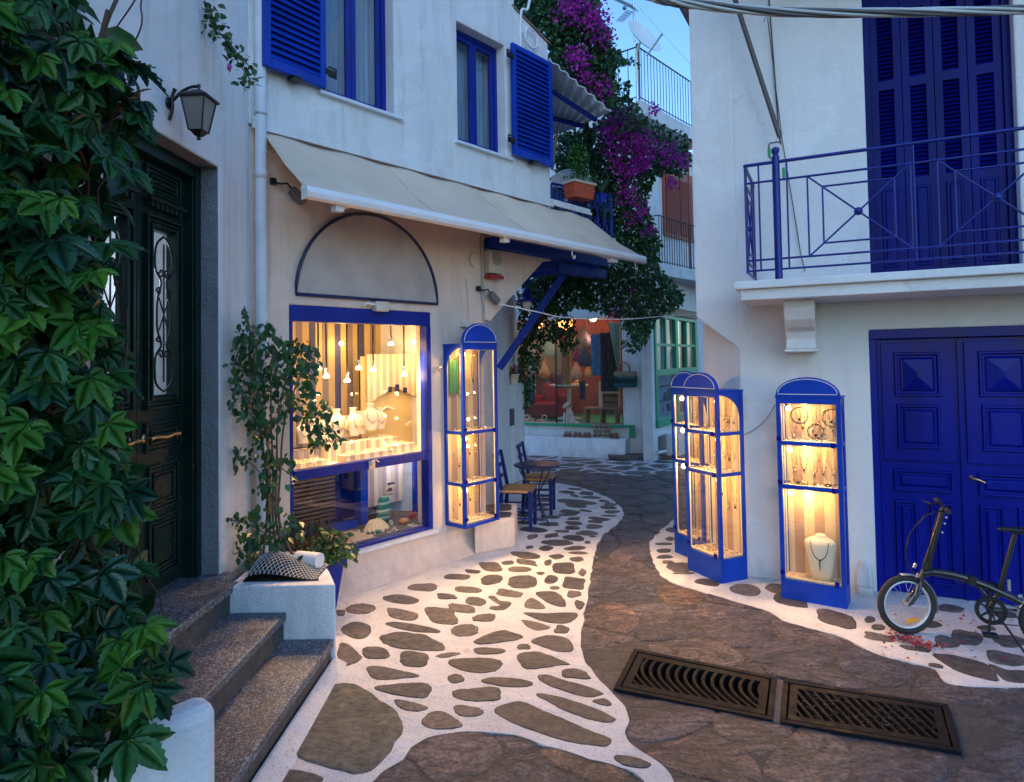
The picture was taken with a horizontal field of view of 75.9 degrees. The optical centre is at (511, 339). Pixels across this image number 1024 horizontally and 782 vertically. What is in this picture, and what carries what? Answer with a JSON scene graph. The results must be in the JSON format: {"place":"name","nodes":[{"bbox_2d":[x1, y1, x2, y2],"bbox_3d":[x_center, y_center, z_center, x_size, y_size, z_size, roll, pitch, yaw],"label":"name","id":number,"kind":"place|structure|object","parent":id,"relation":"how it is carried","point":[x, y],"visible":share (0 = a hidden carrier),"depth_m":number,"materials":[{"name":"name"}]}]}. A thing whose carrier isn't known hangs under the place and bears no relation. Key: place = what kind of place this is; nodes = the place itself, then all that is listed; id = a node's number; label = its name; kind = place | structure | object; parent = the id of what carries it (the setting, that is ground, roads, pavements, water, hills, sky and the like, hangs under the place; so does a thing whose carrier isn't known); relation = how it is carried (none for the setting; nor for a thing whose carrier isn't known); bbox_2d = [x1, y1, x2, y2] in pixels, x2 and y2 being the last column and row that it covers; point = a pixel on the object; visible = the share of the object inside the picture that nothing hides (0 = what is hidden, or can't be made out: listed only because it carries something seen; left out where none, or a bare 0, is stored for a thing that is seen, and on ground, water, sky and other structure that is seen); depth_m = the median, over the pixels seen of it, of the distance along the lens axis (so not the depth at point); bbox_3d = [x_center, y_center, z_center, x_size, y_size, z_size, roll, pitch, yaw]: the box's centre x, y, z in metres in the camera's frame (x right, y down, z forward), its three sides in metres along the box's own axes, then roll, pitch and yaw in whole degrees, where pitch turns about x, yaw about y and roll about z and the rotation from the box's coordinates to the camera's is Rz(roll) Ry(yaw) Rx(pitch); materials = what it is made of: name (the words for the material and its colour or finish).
{"place":"outdoors","nodes":[
{"label":"outdoors","id":0,"kind":"place"},
{"bbox_2d":[0,0,249,595],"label":"green door house","id":1,"kind":"structure","parent":0,"point":[179,291],"depth_m":4.31,"materials":[{"name":"grey paint"}]},
{"bbox_2d":[0,0,194,781],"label":"virginia creeper","id":2,"kind":"object","parent":1,"relation":"attached to","point":[82,644],"visible":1,"depth_m":2.33,"materials":[{"name":"green plant"}]},
{"bbox_2d":[102,158,143,591],"bbox_3d":[-2.190,0.209,3.581,0.133,2.620,0.504,-1,-2,3],"label":"door leaf","id":3,"kind":"structure","parent":1,"relation":"in","point":[124,295],"depth_m":3.74,"materials":[{"name":"green paint"}]},
{"bbox_2d":[136,156,186,595],"bbox_3d":[-2.173,0.224,4.089,0.143,2.620,0.501,-1,-2,0],"label":"door leaf","id":4,"kind":"structure","parent":1,"relation":"in","point":[159,419],"depth_m":4.07,"materials":[{"name":"green paint"}]},
{"bbox_2d":[166,84,219,139],"bbox_3d":[-1.885,-1.332,3.846,0.274,0.336,0.176,-1,-2,0],"label":"wall lantern","id":5,"kind":"object","parent":1,"relation":"attached to","point":[199,105],"depth_m":3.80,"materials":[{"name":"black metal"}]},
{"bbox_2d":[201,0,262,90],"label":"hanging sprig","id":6,"kind":"object","parent":1,"relation":"hanging from","point":[230,50],"visible":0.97,"depth_m":4.25,"materials":[{"name":"green plant"}]},
{"bbox_2d":[282,480,673,781],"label":"pavement","id":7,"kind":"structure","parent":0,"point":[488,642],"depth_m":4.14,"materials":[{"name":"stone"}]},
{"bbox_2d":[139,572,346,781],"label":"entrance steps","id":8,"kind":"structure","parent":7,"relation":"on","point":[260,684],"depth_m":3.55,"materials":[{"name":"stone"}]},
{"bbox_2d":[230,551,335,659],"bbox_3d":[-1.459,1.745,4.518,0.685,0.643,0.760,-1,-2,0],"label":"planter box","id":9,"kind":"object","parent":7,"relation":"on","point":[301,593],"visible":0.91,"depth_m":4.14,"materials":[{"name":"concrete"}]},
{"bbox_2d":[222,306,346,570],"bbox_3d":[-1.689,0.738,4.597,1.082,1.944,0.556,-1,-2,0],"label":"climbing shrub","id":10,"kind":"object","parent":9,"relation":"in","point":[272,508],"visible":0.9,"depth_m":4.50,"materials":[{"name":"green plant"}]},
{"bbox_2d":[294,551,323,567],"bbox_3d":[-1.390,1.505,4.486,0.180,0.103,0.103,-2,-2,19],"label":"white cylinder","id":11,"kind":"object","parent":9,"relation":"on","point":[315,559],"visible":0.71,"depth_m":4.45,"materials":[{"name":"plastic"}]},
{"bbox_2d":[279,516,359,609],"bbox_3d":[-1.482,1.723,5.015,0.688,0.721,0.623,-1,-2,0],"label":"blue planter","id":12,"kind":"object","parent":7,"relation":"on","point":[336,553],"visible":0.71,"depth_m":4.96,"materials":[{"name":"paint"}]},
{"bbox_2d":[474,503,517,553],"bbox_3d":[-0.144,1.962,6.855,0.375,0.314,0.919,-1,-2,4],"label":"stone bench","id":13,"kind":"object","parent":7,"relation":"on","point":[500,533],"visible":0.81,"depth_m":6.57,"materials":[{"name":"beige paint"}]},
{"bbox_2d":[492,449,536,530],"bbox_3d":[0.030,1.705,7.458,0.452,0.860,0.364,-1,-2,11],"label":"cafe chair","id":14,"kind":"object","parent":7,"relation":"on","point":[507,488],"visible":0.78,"depth_m":7.43,"materials":[{"name":"paint"}]},
{"bbox_2d":[515,441,555,514],"bbox_3d":[0.295,1.723,8.177,0.452,0.860,0.364,-1,-2,10],"label":"cafe chair","id":15,"kind":"object","parent":7,"relation":"on","point":[533,477],"visible":0.85,"depth_m":8.04,"materials":[{"name":"paint"}]},
{"bbox_2d":[514,461,560,524],"bbox_3d":[0.299,1.800,7.667,0.552,0.684,0.552,-1,-2,0],"label":"cafe table","id":16,"kind":"object","parent":7,"relation":"on","point":[542,465],"visible":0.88,"depth_m":7.63,"materials":[{"name":"brown paint"}]},
{"bbox_2d":[521,454,690,480],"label":"pavement","id":17,"kind":"structure","parent":0,"point":[613,466],"depth_m":11.60,"materials":[{"name":"stone"}]},
{"bbox_2d":[509,383,524,483],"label":"wall","id":18,"kind":"structure","parent":17,"relation":"on","point":[517,425],"depth_m":10.18,"materials":[{"name":"paint"}]},
{"bbox_2d":[510,364,520,383],"bbox_3d":[0.034,0.530,10.055,0.224,0.297,0.257,-1,-2,0],"label":"flowerpot","id":19,"kind":"object","parent":18,"relation":"on","point":[514,377],"visible":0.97,"depth_m":10.01,"materials":[{"name":"white ceramic"}]},
{"bbox_2d":[514,0,692,409],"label":"bougainvillea","id":20,"kind":"object","parent":17,"relation":"on","point":[574,30],"visible":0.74,"depth_m":9.52,"materials":[{"name":"purple plant"}]},
{"bbox_2d":[657,433,690,459],"bbox_3d":[3.045,2.013,12.321,0.364,0.450,0.913,-2,-2,32],"label":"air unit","id":21,"kind":"object","parent":17,"relation":"on","point":[680,446],"visible":0.63,"depth_m":12.22,"materials":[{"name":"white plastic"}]},
{"bbox_2d":[526,0,692,367],"label":"sky","id":22,"kind":"structure","parent":0,"point":[670,21],"materials":[{"name":"blue"}]},
{"bbox_2d":[608,453,642,460],"bbox_3d":[2.158,2.218,12.637,0.693,0.090,1.011,-1,-2,0],"label":"stone step","id":23,"kind":"object","parent":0,"point":[633,456],"visible":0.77,"depth_m":12.17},
{"bbox_2d":[296,400,1023,781],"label":"street","id":24,"kind":"structure","parent":0,"point":[636,600],"depth_m":3.56,"materials":[{"name":"stone"}]},
{"bbox_2d":[69,698,213,781],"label":"parapet planter","id":25,"kind":"object","parent":24,"relation":"on","point":[188,746],"visible":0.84,"depth_m":2.47,"materials":[{"name":"concrete"}]},
{"bbox_2d":[247,0,591,598],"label":"jewellery shop","id":26,"kind":"structure","parent":24,"relation":"on","point":[423,87],"depth_m":6.16,"materials":[{"name":"beige paint"}]},
{"bbox_2d":[254,0,268,556],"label":"drainpipe","id":27,"kind":"object","parent":26,"relation":"attached to","point":[260,170],"visible":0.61,"depth_m":4.88,"materials":[{"name":"metal"}]},
{"bbox_2d":[270,177,306,205],"bbox_3d":[-1.731,-1.150,5.107,0.285,0.181,0.076,1,-2,-41],"label":"floodlight","id":28,"kind":"object","parent":26,"relation":"attached to","point":[294,192],"visible":0.96,"depth_m":5.11,"materials":[{"name":"black metal"}]},
{"bbox_2d":[262,0,336,89],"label":"window shutter","id":29,"kind":"object","parent":26,"relation":"attached to","point":[294,40],"depth_m":5.14,"materials":[{"name":"blue paint"}]},
{"bbox_2d":[296,420,308,443],"bbox_3d":[-1.768,0.779,5.554,0.076,0.200,0.141,-2,-2,26],"label":"necklace bust","id":30,"kind":"object","parent":26,"relation":"on","point":[302,437],"visible":0.66,"depth_m":5.52,"materials":[{"name":"beige fabric"}]},
{"bbox_2d":[296,530,375,550],"bbox_3d":[-1.580,1.727,5.649,0.360,0.047,0.764,-3,-2,41],"label":"sand heap","id":31,"kind":"object","parent":26,"relation":"on","point":[358,536],"visible":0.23,"depth_m":5.74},
{"bbox_2d":[331,409,345,438],"bbox_3d":[-1.531,0.742,5.788,0.104,0.253,0.167,-1,-2,0],"label":"necklace bust","id":32,"kind":"object","parent":26,"relation":"on","point":[338,417],"visible":0.88,"depth_m":5.76,"materials":[{"name":"beige fabric"}]},
{"bbox_2d":[348,407,361,435],"bbox_3d":[-1.416,0.742,5.918,0.103,0.254,0.170,-1,-2,0],"label":"necklace bust","id":33,"kind":"object","parent":26,"relation":"on","point":[354,420],"visible":1,"depth_m":5.88,"materials":[{"name":"beige fabric"}]},
{"bbox_2d":[294,433,420,468],"bbox_3d":[-1.322,0.973,5.968,0.398,0.184,1.726,-2,-2,41],"label":"jewellery","id":34,"kind":"object","parent":26,"relation":"on","point":[363,451],"visible":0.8,"depth_m":5.86,"materials":[{"name":"gold metal"}]},
{"bbox_2d":[318,0,403,120],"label":"window","id":35,"kind":"structure","parent":26,"relation":"in","point":[355,29],"depth_m":5.89,"materials":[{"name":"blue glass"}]},
{"bbox_2d":[289,305,438,554],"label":"shop window","id":36,"kind":"structure","parent":26,"relation":"in","point":[353,487],"depth_m":6.22,"materials":[{"name":"blue glass"}]},
{"bbox_2d":[362,403,379,430],"bbox_3d":[-1.328,0.729,6.174,0.096,0.255,0.180,-3,-2,43],"label":"necklace bust","id":37,"kind":"object","parent":26,"relation":"on","point":[370,415],"visible":1,"depth_m":6.14,"materials":[{"name":"beige fabric"}]},
{"bbox_2d":[363,518,388,532],"bbox_3d":[-1.233,1.704,6.019,0.130,0.094,0.278,-3,-2,41],"label":"scallop shell","id":38,"kind":"object","parent":26,"relation":"on","point":[373,525],"visible":1,"depth_m":5.99},
{"bbox_2d":[363,301,388,311],"bbox_3d":[-1.186,-0.289,5.703,0.069,0.085,0.250,-3,-2,41],"label":"junction box","id":39,"kind":"object","parent":26,"relation":"attached to","point":[380,306],"visible":1,"depth_m":5.70,"materials":[{"name":"white plastic"}]},
{"bbox_2d":[376,482,394,522],"bbox_3d":[-1.202,1.565,6.275,0.227,0.375,0.082,1,-2,-43],"label":"striped fish","id":40,"kind":"object","parent":26,"relation":"on","point":[383,510],"visible":0.9,"depth_m":6.23},
{"bbox_2d":[267,133,646,269],"bbox_3d":[-0.154,-1.204,6.391,0.694,0.723,4.553,-3,-2,41],"label":"awning","id":41,"kind":"object","parent":26,"relation":"attached to","point":[341,181],"visible":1,"depth_m":5.73,"materials":[{"name":"fabric"}]},
{"bbox_2d":[442,323,498,528],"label":"wall showcase","id":42,"kind":"structure","parent":26,"relation":"attached to","point":[462,410],"depth_m":6.38,"materials":[{"name":"blue paint"}]},
{"bbox_2d":[448,357,457,394],"bbox_3d":[-0.571,0.354,6.354,0.018,0.360,0.100,-3,-2,41],"label":"shutter ornament","id":43,"kind":"object","parent":42,"relation":"attached to","point":[453,363],"visible":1,"depth_m":6.35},
{"bbox_2d":[458,355,469,393],"bbox_3d":[-0.468,0.346,6.470,0.007,0.380,0.150,-3,-2,41],"label":"old map","id":44,"kind":"object","parent":42,"relation":"attached to","point":[467,374],"visible":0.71,"depth_m":6.49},
{"bbox_2d":[469,239,484,323],"bbox_3d":[-0.356,-0.559,6.684,0.214,0.951,0.026,1,-3,-45],"label":"wire bundle","id":45,"kind":"object","parent":26,"relation":"attached to","point":[482,283],"visible":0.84,"depth_m":6.74,"materials":[{"name":"paint"}]},
{"bbox_2d":[455,29,513,160],"bbox_3d":[-0.433,-2.572,6.938,0.882,1.420,0.909,-1,-2,0],"label":"window","id":46,"kind":"structure","parent":26,"relation":"in","point":[473,118],"depth_m":7.01,"materials":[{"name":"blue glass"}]},
{"bbox_2d":[476,286,500,304],"bbox_3d":[-0.234,-0.451,6.732,0.285,0.181,0.076,1,-2,-41],"label":"floodlight","id":47,"kind":"object","parent":26,"relation":"attached to","point":[494,298],"visible":1,"depth_m":6.74,"materials":[{"name":"black metal"}]},
{"bbox_2d":[484,250,503,279],"bbox_3d":[-0.189,-0.775,6.831,0.100,0.295,0.200,-3,-2,41],"label":"siren box","id":48,"kind":"object","parent":26,"relation":"attached to","point":[493,264],"visible":1,"depth_m":6.78,"materials":[{"name":"beige plastic"}]},
{"bbox_2d":[519,0,537,48],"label":"white conduit","id":49,"kind":"object","parent":26,"relation":"attached to","point":[520,25],"visible":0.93,"depth_m":7.31,"materials":[{"name":"plastic"}]},
{"bbox_2d":[506,42,553,167],"bbox_3d":[0.202,-2.581,7.287,0.090,1.250,0.785,-3,-2,41],"label":"window shutter","id":50,"kind":"object","parent":26,"relation":"attached to","point":[531,139],"depth_m":7.31,"materials":[{"name":"blue paint"}]},
{"bbox_2d":[485,237,608,369],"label":"timber beams","id":51,"kind":"structure","parent":26,"relation":"attached to","point":[586,266],"depth_m":7.95,"materials":[{"name":"wood"}]},
{"bbox_2d":[549,58,611,135],"bbox_3d":[0.733,-2.891,8.397,0.769,0.724,2.004,-1,-2,0],"label":"corrugated canopy","id":52,"kind":"object","parent":26,"relation":"attached to","point":[575,105],"visible":0.71,"depth_m":7.92,"materials":[{"name":"metal"}]},
{"bbox_2d":[550,182,615,256],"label":"blue balcony","id":53,"kind":"structure","parent":26,"relation":"attached to","point":[573,201],"depth_m":8.78,"materials":[{"name":"paint"}]},
{"bbox_2d":[515,280,537,308],"bbox_3d":[0.191,-0.826,8.630,0.310,0.847,0.310,-1,-2,0],"label":"pendant lamp","id":54,"kind":"object","parent":53,"relation":"hanging from","point":[526,300],"visible":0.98,"depth_m":8.58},
{"bbox_2d":[551,169,590,187],"bbox_3d":[0.817,-2.215,8.989,0.560,0.260,0.069,-1,-2,0],"label":"chair back","id":55,"kind":"object","parent":53,"relation":"on","point":[557,177],"visible":0.45,"depth_m":8.99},
{"bbox_2d":[560,143,598,201],"bbox_3d":[0.864,-2.164,8.447,0.510,0.740,0.490,-1,-2,0],"label":"plant trough","id":56,"kind":"object","parent":53,"relation":"on","point":[577,188],"visible":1,"depth_m":8.36,"materials":[{"name":"ceramic"}]},
{"bbox_2d":[595,175,608,203],"bbox_3d":[1.197,-2.006,8.765,0.220,0.370,0.217,-1,-2,0],"label":"spiky plant","id":57,"kind":"object","parent":53,"relation":"on","point":[601,196],"visible":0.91,"depth_m":8.73,"materials":[{"name":"blue paint"}]},
{"bbox_2d":[499,303,699,370],"bbox_3d":[1.164,0.180,7.667,3.222,1.128,0.177,0,-2,-36],"label":"white string","id":58,"kind":"object","parent":26,"relation":"attached to","point":[609,319],"visible":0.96,"depth_m":7.68,"materials":[{"name":"fabric"}]},
{"bbox_2d":[514,275,672,458],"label":"shop","id":59,"kind":"structure","parent":24,"relation":"on","point":[545,438],"depth_m":13.17,"materials":[{"name":"white paint"}]},
{"bbox_2d":[539,324,549,380],"bbox_3d":[0.748,0.221,15.322,0.276,1.503,0.202,-1,-2,0],"label":"hanging purse","id":60,"kind":"object","parent":59,"relation":"hanging from","point":[544,373],"visible":0.88,"depth_m":15.24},
{"bbox_2d":[531,383,566,417],"bbox_3d":[0.878,1.375,14.775,0.729,0.750,0.650,-2,-2,23],"label":"red armchair","id":61,"kind":"object","parent":59,"relation":"on","point":[546,407],"visible":0.62,"depth_m":14.55,"materials":[{"name":"fabric"}]},
{"bbox_2d":[543,320,554,356],"bbox_3d":[0.899,-0.059,15.264,0.368,0.954,0.270,-1,-2,0],"label":"hanging purse","id":62,"kind":"object","parent":59,"relation":"hanging from","point":[549,348],"visible":0.42,"depth_m":15.17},
{"bbox_2d":[555,341,563,388],"bbox_3d":[0.999,0.535,13.847,0.194,1.016,0.064,-2,-2,23],"label":"hanging dress","id":63,"kind":"object","parent":59,"relation":"hanging from","point":[560,368],"visible":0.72,"depth_m":13.84,"materials":[{"name":"beige fabric"}]},
{"bbox_2d":[564,347,571,388],"bbox_3d":[1.176,0.591,13.824,0.146,0.900,0.064,-2,-2,23],"label":"hanging dress","id":64,"kind":"object","parent":59,"relation":"hanging from","point":[568,369],"visible":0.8,"depth_m":13.81,"materials":[{"name":"yellow fabric"}]},
{"bbox_2d":[549,384,587,420],"bbox_3d":[1.221,1.342,14.056,0.838,0.760,0.839,-1,-2,0],"label":"display table","id":65,"kind":"object","parent":59,"relation":"on","point":[569,402],"visible":0.41,"depth_m":13.93,"materials":[{"name":"white paint"}]},
{"bbox_2d":[563,402,578,422],"bbox_3d":[1.190,1.494,13.393,0.327,0.422,0.216,-1,-2,0],"label":"dog statue","id":66,"kind":"object","parent":59,"relation":"on","point":[569,415],"visible":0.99,"depth_m":13.35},
{"bbox_2d":[571,324,582,380],"bbox_3d":[1.460,0.202,15.015,0.276,1.509,0.202,-1,-2,0],"label":"hanging purse","id":67,"kind":"object","parent":59,"relation":"hanging from","point":[576,373],"visible":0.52,"depth_m":14.94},
{"bbox_2d":[576,319,590,351],"bbox_3d":[1.631,-0.132,14.950,0.368,0.852,0.270,-1,-2,0],"label":"hanging purse","id":68,"kind":"object","parent":59,"relation":"hanging from","point":[583,335],"visible":0.72,"depth_m":14.86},
{"bbox_2d":[578,341,590,366],"bbox_3d":[1.495,0.265,13.387,0.318,0.608,0.159,-2,-2,29],"label":"hanging bag","id":69,"kind":"object","parent":59,"relation":"hanging from","point":[585,358],"visible":1,"depth_m":13.33,"materials":[{"name":"black fabric"}]},
{"bbox_2d":[591,334,600,375],"bbox_3d":[1.691,0.312,13.239,0.193,0.831,0.064,-2,-2,23],"label":"hanging towel","id":70,"kind":"object","parent":59,"relation":"hanging from","point":[595,357],"visible":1,"depth_m":13.24,"materials":[{"name":"fabric"}]},
{"bbox_2d":[582,381,621,423],"bbox_3d":[1.824,1.274,13.319,0.714,0.830,0.380,-2,-2,23],"label":"chair","id":71,"kind":"object","parent":59,"relation":"on","point":[587,418],"visible":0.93,"depth_m":13.29,"materials":[{"name":"brown wood"}]},
{"bbox_2d":[600,333,609,391],"bbox_3d":[1.868,0.456,13.203,0.180,1.183,0.064,-2,-2,23],"label":"hanging scarf","id":72,"kind":"object","parent":59,"relation":"hanging from","point":[604,359],"visible":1,"depth_m":13.20,"materials":[{"name":"fabric"}]},
{"bbox_2d":[531,100,695,286],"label":"terrace house","id":73,"kind":"structure","parent":59,"relation":"on","point":[663,200],"depth_m":13.53,"materials":[{"name":"white paint"}]},
{"bbox_2d":[615,0,638,41],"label":"tv aerial","id":74,"kind":"object","parent":73,"relation":"on","point":[631,6],"visible":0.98,"depth_m":12.32,"materials":[{"name":"metal"}]},
{"bbox_2d":[628,20,662,101],"bbox_3d":[2.364,-5.047,11.633,0.577,1.471,0.717,-1,-2,8],"label":"satellite dish","id":75,"kind":"object","parent":73,"relation":"on","point":[643,35],"visible":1,"depth_m":11.84,"materials":[{"name":"paint"}]},
{"bbox_2d":[618,43,691,127],"bbox_3d":[3.097,-4.963,13.096,2.810,1.050,0.820,0,-2,-31],"label":"terrace railing","id":76,"kind":"object","parent":73,"relation":"on","point":[640,97],"visible":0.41,"depth_m":12.84,"materials":[{"name":"grey metal"}]},
{"bbox_2d":[652,215,694,269],"bbox_3d":[3.622,-1.863,13.690,0.508,0.928,3.128,-3,-2,42],"label":"railing","id":77,"kind":"object","parent":73,"relation":"on","point":[677,264],"visible":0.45,"depth_m":12.89,"materials":[{"name":"metal"}]},
{"bbox_2d":[608,331,618,391],"bbox_3d":[2.038,0.438,13.152,0.190,1.211,0.064,-2,-2,23],"label":"hanging scarf","id":78,"kind":"object","parent":59,"relation":"hanging from","point":[613,367],"visible":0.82,"depth_m":13.16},
{"bbox_2d":[608,322,620,366],"bbox_3d":[2.041,0.109,13.027,0.263,0.894,0.062,-2,-2,23],"label":"side curtain","id":79,"kind":"object","parent":59,"relation":"hanging from","point":[615,331],"visible":0.94,"depth_m":13.02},
{"bbox_2d":[613,362,637,386],"bbox_3d":[2.216,0.680,12.747,0.488,0.500,0.137,-2,-2,23],"label":"bag sign","id":80,"kind":"object","parent":59,"relation":"attached to","point":[625,378],"visible":1,"depth_m":12.70,"materials":[{"name":"teal metal"}]},
{"bbox_2d":[640,268,703,460],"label":"green framed shop","id":81,"kind":"structure","parent":24,"relation":"on","point":[656,429],"depth_m":12.79,"materials":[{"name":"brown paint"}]},
{"bbox_2d":[653,315,697,427],"bbox_3d":[3.383,0.605,13.389,0.110,2.120,2.880,-2,-2,31],"label":"window frame","id":82,"kind":"structure","parent":81,"relation":"in","point":[665,421],"depth_m":13.26,"materials":[{"name":"green paint"}]},
{"bbox_2d":[613,648,776,721],"bbox_3d":[1.076,2.172,3.828,0.869,0.364,0.559,-2,-2,25],"label":"drain grate","id":83,"kind":"object","parent":24,"relation":"in","point":[669,678],"visible":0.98,"depth_m":3.82,"materials":[{"name":"metal"}]},
{"bbox_2d":[689,0,1023,605],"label":"balcony house","id":84,"kind":"structure","parent":24,"relation":"on","point":[919,364],"depth_m":5.28,"materials":[{"name":"white paint"}]},
{"bbox_2d":[733,0,784,177],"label":"awning crank","id":85,"kind":"object","parent":84,"relation":"hanging from","point":[760,76],"visible":0.79,"depth_m":5.50,"materials":[{"name":"metal"}]},
{"bbox_2d":[764,0,805,270],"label":"wall wire","id":86,"kind":"object","parent":84,"relation":"attached to","point":[773,63],"depth_m":5.59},
{"bbox_2d":[647,0,1023,17],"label":"overhead cable","id":87,"kind":"object","parent":84,"relation":"attached to","point":[868,12],"visible":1,"depth_m":2.99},
{"bbox_2d":[743,126,1023,279],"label":"balcony railing","id":88,"kind":"object","parent":84,"relation":"on","point":[775,162],"visible":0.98,"depth_m":4.74,"materials":[{"name":"metal"}]},
{"bbox_2d":[868,0,907,272],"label":"balcony door leaf","id":89,"kind":"structure","parent":84,"relation":"in","point":[884,33],"depth_m":5.37,"materials":[{"name":"blue paint"}]},
{"bbox_2d":[899,0,940,270],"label":"balcony door leaf","id":90,"kind":"structure","parent":84,"relation":"in","point":[916,48],"depth_m":5.28,"materials":[{"name":"blue paint"}]},
{"bbox_2d":[876,338,969,600],"bbox_3d":[3.222,0.997,5.160,0.567,2.005,0.107,-2,-2,26],"label":"door leaf","id":91,"kind":"structure","parent":84,"relation":"in","point":[919,381],"depth_m":5.15,"materials":[{"name":"wood"}]},
{"bbox_2d":[931,0,974,268],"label":"balcony door leaf","id":92,"kind":"structure","parent":84,"relation":"in","point":[948,33],"depth_m":5.18,"materials":[{"name":"blue paint"}]},
{"bbox_2d":[964,0,1009,265],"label":"balcony door leaf","id":93,"kind":"structure","parent":84,"relation":"in","point":[983,33],"depth_m":5.08,"materials":[{"name":"blue paint"}]},
{"bbox_2d":[957,336,1023,605],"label":"door leaf","id":94,"kind":"structure","parent":84,"relation":"in","point":[992,368],"depth_m":4.95,"materials":[{"name":"blue wood"}]},
{"bbox_2d":[780,679,961,755],"bbox_3d":[1.865,2.146,3.449,0.840,0.366,0.492,-2,-2,22],"label":"drain grate","id":95,"kind":"object","parent":24,"relation":"in","point":[927,725],"visible":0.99,"depth_m":3.44,"materials":[{"name":"metal"}]},
{"bbox_2d":[687,140,690,268],"bbox_3d":[3.662,-2.768,13.561,0.036,2.728,0.040,-1,-2,0],"label":"red pole","id":96,"kind":"object","parent":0,"point":[689,211],"visible":0.53,"depth_m":13.55,"materials":[{"name":"orange paint"}]},
{"bbox_2d":[649,520,1023,688],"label":"pavement","id":97,"kind":"structure","parent":0,"point":[859,622],"depth_m":4.61,"materials":[{"name":"stone"}]},
{"bbox_2d":[670,371,709,556],"bbox_3d":[1.772,1.183,6.267,0.276,1.770,0.449,0,-2,-24],"label":"standing showcase","id":98,"kind":"object","parent":97,"relation":"on","point":[699,502],"visible":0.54,"depth_m":6.37,"materials":[{"name":"blue paint"}]},
{"bbox_2d":[682,372,747,583],"bbox_3d":[1.772,1.169,5.752,0.301,1.766,0.449,0,-2,-24],"label":"standing showcase","id":99,"kind":"object","parent":97,"relation":"on","point":[727,529],"visible":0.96,"depth_m":5.69,"materials":[{"name":"blue paint"}]},
{"bbox_2d":[775,377,850,608],"bbox_3d":[2.342,1.158,5.118,0.474,1.730,0.226,-2,-2,34],"label":"standing showcase","id":100,"kind":"object","parent":97,"relation":"on","point":[805,511],"visible":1,"depth_m":5.14,"materials":[{"name":"blue paint"}]},
{"bbox_2d":[785,478,837,487],"bbox_3d":[2.343,1.122,5.114,0.394,0.038,0.147,-2,-2,33],"label":"jewellery","id":101,"kind":"object","parent":100,"relation":"on","point":[807,483],"visible":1,"depth_m":5.11,"materials":[{"name":"gold metal"}]},
{"bbox_2d":[804,533,836,581],"bbox_3d":[2.395,1.684,5.082,0.234,0.340,0.122,-2,-2,38],"label":"necklace bust","id":102,"kind":"object","parent":100,"relation":"on","point":[820,543],"visible":0.99,"depth_m":5.03,"materials":[{"name":"beige fabric"}]},
{"bbox_2d":[879,613,1013,660],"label":"fallen petals","id":103,"kind":"object","parent":97,"relation":"on","point":[928,644],"visible":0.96,"depth_m":4.29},
{"bbox_2d":[877,497,1023,652],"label":"bicycle","id":104,"kind":"object","parent":97,"relation":"on","point":[925,587],"visible":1,"depth_m":4.39,"materials":[{"name":"metal"}]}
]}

